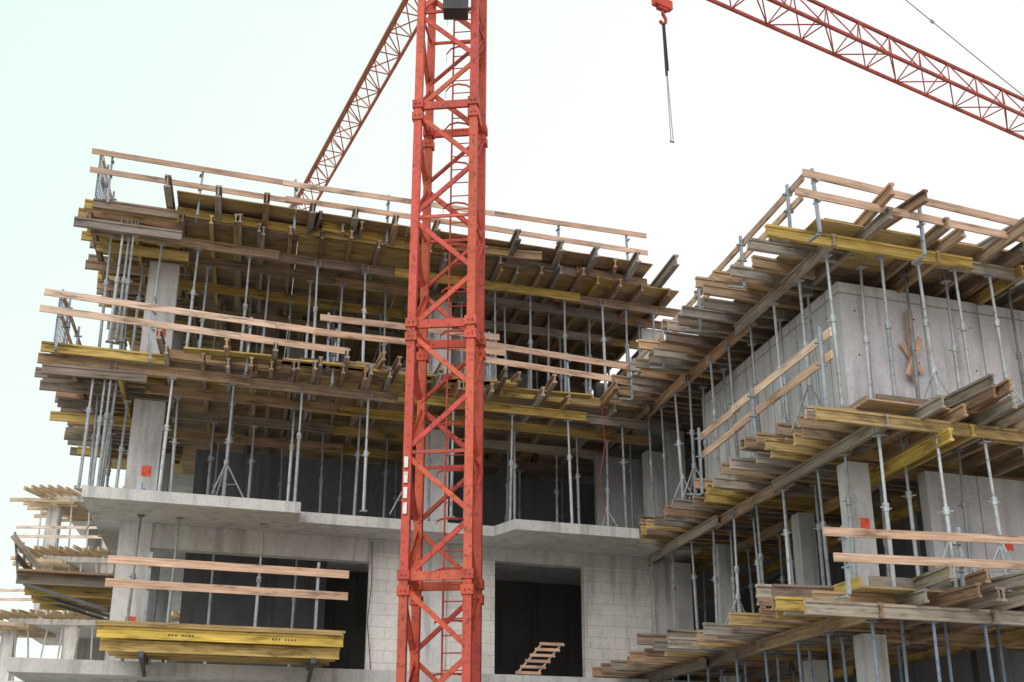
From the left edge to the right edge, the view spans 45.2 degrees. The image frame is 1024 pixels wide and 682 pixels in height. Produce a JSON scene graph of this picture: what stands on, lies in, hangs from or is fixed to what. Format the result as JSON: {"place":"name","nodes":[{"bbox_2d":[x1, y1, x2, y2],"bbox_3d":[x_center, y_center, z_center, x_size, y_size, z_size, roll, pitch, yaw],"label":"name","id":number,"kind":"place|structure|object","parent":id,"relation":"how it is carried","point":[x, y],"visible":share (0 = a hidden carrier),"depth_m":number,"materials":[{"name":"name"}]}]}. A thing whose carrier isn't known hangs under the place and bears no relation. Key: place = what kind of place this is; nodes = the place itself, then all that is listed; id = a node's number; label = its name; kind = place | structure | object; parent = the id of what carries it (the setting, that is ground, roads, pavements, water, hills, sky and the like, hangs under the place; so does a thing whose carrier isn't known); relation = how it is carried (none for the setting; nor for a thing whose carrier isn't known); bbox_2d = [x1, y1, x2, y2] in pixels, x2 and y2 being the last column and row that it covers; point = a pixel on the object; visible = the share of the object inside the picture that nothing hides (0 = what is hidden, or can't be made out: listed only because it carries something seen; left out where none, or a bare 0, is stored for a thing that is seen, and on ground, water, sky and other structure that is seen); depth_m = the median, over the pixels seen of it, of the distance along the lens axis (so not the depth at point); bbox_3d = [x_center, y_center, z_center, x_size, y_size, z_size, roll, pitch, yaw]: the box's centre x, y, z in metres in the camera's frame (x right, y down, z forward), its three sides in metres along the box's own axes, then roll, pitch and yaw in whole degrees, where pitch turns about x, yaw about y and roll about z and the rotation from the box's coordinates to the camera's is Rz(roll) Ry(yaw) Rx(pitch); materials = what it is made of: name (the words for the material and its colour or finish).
{"place":"outdoors","nodes":[
{"label":"outdoors","id":0,"kind":"place"},
{"bbox_2d":[0,0,1023,680],"label":"sky","id":1,"kind":"structure","parent":0,"point":[577,112],"materials":[{"name":"white"}]},
{"label":"ground","id":2,"kind":"structure","parent":0,"visible":0},
{"bbox_2d":[0,496,179,681],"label":"structure","id":3,"kind":"object","parent":2,"relation":"on","point":[69,635],"visible":0.14,"depth_m":68.69,"materials":[{"name":"concrete"}]},
{"bbox_2d":[12,503,165,680],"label":"props","id":4,"kind":"object","parent":3,"relation":"on","point":[68,570],"visible":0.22,"depth_m":67.43,"materials":[{"name":"metal"}]},
{"bbox_2d":[0,484,179,637],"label":"formwork","id":5,"kind":"object","parent":3,"relation":"on","point":[48,495],"visible":0.27,"depth_m":67.88,"materials":[{"name":"beige wood"}]},
{"bbox_2d":[289,0,427,209],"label":"tower crane","id":6,"kind":"object","parent":2,"relation":"on","point":[381,44],"visible":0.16,"depth_m":55.54,"materials":[{"name":"paint"}]},
{"bbox_2d":[103,261,679,681],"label":"columns","id":7,"kind":"structure","parent":2,"relation":"on","point":[146,433],"depth_m":27.02,"materials":[{"name":"concrete"}]},
{"bbox_2d":[125,328,165,620],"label":"spray marks","id":8,"kind":"object","parent":7,"relation":"attached to","point":[145,470],"visible":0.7,"depth_m":25.70,"materials":[{"name":"paint"}]},
{"bbox_2d":[137,328,675,681],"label":"walls","id":9,"kind":"structure","parent":2,"relation":"on","point":[529,616],"depth_m":30.21,"materials":[{"name":"concrete"}]},
{"bbox_2d":[7,378,705,681],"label":"floor slabs","id":10,"kind":"structure","parent":9,"relation":"on","point":[110,509],"depth_m":25.46,"materials":[{"name":"concrete"}]},
{"bbox_2d":[11,532,114,619],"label":"bracket platform","id":11,"kind":"structure","parent":10,"relation":"on","point":[83,593],"depth_m":25.79,"materials":[{"name":"wood"}]},
{"bbox_2d":[120,514,297,666],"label":"shoring props","id":12,"kind":"object","parent":10,"relation":"on","point":[258,579],"visible":0.42,"depth_m":24.83,"materials":[{"name":"metal"}]},
{"bbox_2d":[95,552,348,681],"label":"working platform","id":13,"kind":"structure","parent":10,"relation":"on","point":[144,642],"depth_m":23.03,"materials":[{"name":"wood"}]},
{"bbox_2d":[34,329,668,536],"bbox_3d":[-3.872,3.494,29.793,14.685,3.134,10.914,7,-22,-18],"label":"slab formwork","id":14,"kind":"object","parent":10,"relation":"on","point":[213,399],"visible":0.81,"depth_m":27.33,"materials":[{"name":"wood"}]},
{"bbox_2d":[53,298,70,343],"bbox_3d":[-9.107,-0.228,24.947,0.040,1.040,1.539,4,-21,-11],"label":"safety panel","id":15,"kind":"object","parent":14,"relation":"on","point":[60,336],"visible":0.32,"depth_m":24.71,"materials":[{"name":"metal"}]},
{"bbox_2d":[61,298,81,344],"bbox_3d":[-9.300,0.537,26.859,0.380,1.176,5.740,4,-21,-11],"label":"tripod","id":16,"kind":"object","parent":14,"relation":"on","point":[65,326],"visible":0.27,"depth_m":25.04,"materials":[{"name":"metal"}]},
{"bbox_2d":[39,288,347,389],"bbox_3d":[-6.363,-0.023,24.959,6.103,1.389,0.410,7,-22,-18],"label":"wooden guardrail","id":17,"kind":"object","parent":14,"relation":"on","point":[154,308],"visible":0.99,"depth_m":24.82,"materials":[{"name":"wood"}]},
{"bbox_2d":[315,313,505,379],"bbox_3d":[-2.181,0.211,26.395,4.211,1.260,0.380,7,-22,-19],"label":"wooden guardrail","id":18,"kind":"object","parent":14,"relation":"on","point":[330,319],"visible":0.65,"depth_m":26.07,"materials":[{"name":"wood"}]},
{"bbox_2d":[484,341,648,414],"bbox_3d":[1.222,0.849,27.513,4.568,1.246,0.380,7,-22,-19],"label":"wooden guardrail","id":19,"kind":"object","parent":14,"relation":"on","point":[567,371],"visible":0.66,"depth_m":27.32,"materials":[{"name":"wood"}]},
{"bbox_2d":[599,406,606,520],"bbox_3d":[1.981,2.671,27.130,0.167,2.602,0.087,4,-21,-12],"label":"electric cable","id":20,"kind":"object","parent":14,"relation":"hanging from","point":[601,465],"visible":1,"depth_m":27.04,"materials":[{"name":"rubber"}]},
{"bbox_2d":[367,542,372,669],"bbox_3d":[-3.031,5.645,26.376,0.127,2.701,0.029,7,-22,-19],"label":"electric cable","id":21,"kind":"object","parent":10,"relation":"on","point":[368,607],"visible":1,"depth_m":26.32,"materials":[{"name":"rubber"}]},
{"bbox_2d":[73,174,680,396],"bbox_3d":[-3.392,0.825,31.634,15.398,3.380,11.870,7,-22,-19],"label":"slab formwork","id":22,"kind":"object","parent":10,"relation":"on","point":[236,257],"visible":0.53,"depth_m":28.78,"materials":[{"name":"wood"}]},
{"bbox_2d":[101,156,116,200],"bbox_3d":[-8.809,-2.591,27.598,0.380,1.154,4.630,4,-21,-11],"label":"wooden guardrail","id":23,"kind":"object","parent":22,"relation":"on","point":[104,187],"visible":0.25,"depth_m":25.84,"materials":[{"name":"metal"}]},
{"bbox_2d":[95,155,107,198],"bbox_3d":[-8.721,-3.265,26.176,0.040,1.090,1.439,4,-21,-11],"label":"safety panel","id":24,"kind":"object","parent":23,"relation":"attached to","point":[99,191],"visible":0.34,"depth_m":25.74,"materials":[{"name":"metal"}]},
{"bbox_2d":[90,148,647,281],"bbox_3d":[-2.785,-2.683,27.541,12.726,1.303,0.410,7,-22,-19],"label":"wooden guardrail","id":25,"kind":"object","parent":22,"relation":"on","point":[294,200],"visible":0.8,"depth_m":27.02,"materials":[{"name":"wood"}]},
{"bbox_2d":[364,553,652,678],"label":"block walls","id":26,"kind":"structure","parent":10,"relation":"on","point":[616,610],"depth_m":27.72,"materials":[{"name":"grey concrete"}]},
{"bbox_2d":[515,642,564,674],"bbox_3d":[0.590,6.907,26.768,1.253,0.735,0.312,16,-26,-37],"label":"wooden stairs","id":27,"kind":"object","parent":10,"relation":"on","point":[545,662],"visible":0.98,"depth_m":26.73,"materials":[{"name":"beige wood"}]},
{"bbox_2d":[396,0,1023,681],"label":"tower crane","id":28,"kind":"object","parent":2,"relation":"on","point":[414,580],"visible":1,"depth_m":23.70,"materials":[{"name":"paint"}]},
{"bbox_2d":[664,430,890,681],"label":"columns","id":29,"kind":"structure","parent":2,"relation":"on","point":[805,551],"depth_m":23.32,"materials":[{"name":"concrete"}]},
{"bbox_2d":[592,563,1023,681],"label":"slab formwork","id":30,"kind":"object","parent":2,"relation":"on","point":[927,615],"visible":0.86,"depth_m":19.63,"materials":[{"name":"wood"}]},
{"bbox_2d":[637,374,1023,633],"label":"slab formwork","id":31,"kind":"object","parent":30,"relation":"on","point":[760,500],"visible":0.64,"depth_m":21.12,"materials":[{"name":"wood"}]},
{"bbox_2d":[654,439,796,681],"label":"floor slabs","id":32,"kind":"structure","parent":31,"relation":"on","point":[743,572],"depth_m":33.03,"materials":[{"name":"concrete"}]},
{"bbox_2d":[606,182,1023,527],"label":"slab formwork","id":33,"kind":"object","parent":32,"relation":"on","point":[800,273],"visible":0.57,"depth_m":21.47,"materials":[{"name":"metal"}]},
{"bbox_2d":[603,174,804,400],"bbox_3d":[3.231,-0.299,24.342,0.410,1.078,11.369,4,-21,-11],"label":"wooden guardrail","id":34,"kind":"object","parent":33,"relation":"on","point":[788,211],"visible":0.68,"depth_m":21.39,"materials":[{"name":"wood"}]},
{"bbox_2d":[794,168,1023,285],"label":"wooden guardrail","id":35,"kind":"object","parent":33,"relation":"on","point":[815,177],"visible":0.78,"depth_m":19.33,"materials":[{"name":"wood"}]},
{"bbox_2d":[702,282,1023,580],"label":"walls","id":36,"kind":"structure","parent":32,"relation":"on","point":[983,347],"depth_m":21.15,"materials":[{"name":"concrete"}]},
{"bbox_2d":[746,310,977,422],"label":"tie holes","id":37,"kind":"object","parent":36,"relation":"attached to","point":[858,354],"visible":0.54,"depth_m":21.38,"materials":[{"name":"concrete"}]},
{"bbox_2d":[899,310,924,382],"bbox_3d":[6.796,0.088,20.939,0.447,1.305,0.109,7,-22,-19],"label":"wooden brace","id":38,"kind":"object","parent":36,"relation":"attached to","point":[909,372],"visible":0.74,"depth_m":20.90,"materials":[{"name":"brown wood"}]},
{"bbox_2d":[860,518,1013,550],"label":"spray marks","id":39,"kind":"object","parent":36,"relation":"attached to","point":[864,523],"visible":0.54,"depth_m":19.79,"materials":[{"name":"paint"}]},
{"bbox_2d":[687,327,832,495],"bbox_3d":[4.092,1.376,21.301,0.410,1.373,6.073,4,-21,-11],"label":"wooden guardrail","id":40,"kind":"object","parent":31,"relation":"on","point":[821,362],"visible":0.95,"depth_m":21.00,"materials":[{"name":"wood"}]},
{"bbox_2d":[869,428,953,484],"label":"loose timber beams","id":41,"kind":"structure","parent":31,"relation":"attached to","point":[926,447],"depth_m":19.35,"materials":[{"name":"yellow wood"}]},
{"bbox_2d":[822,525,1023,599],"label":"wooden guardrail","id":42,"kind":"object","parent":30,"relation":"on","point":[844,534],"visible":0.95,"depth_m":17.25,"materials":[{"name":"wood"}]},
{"bbox_2d":[690,490,1023,681],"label":"walls","id":43,"kind":"structure","parent":2,"relation":"on","point":[971,666],"depth_m":23.03,"materials":[{"name":"concrete"}]}
]}

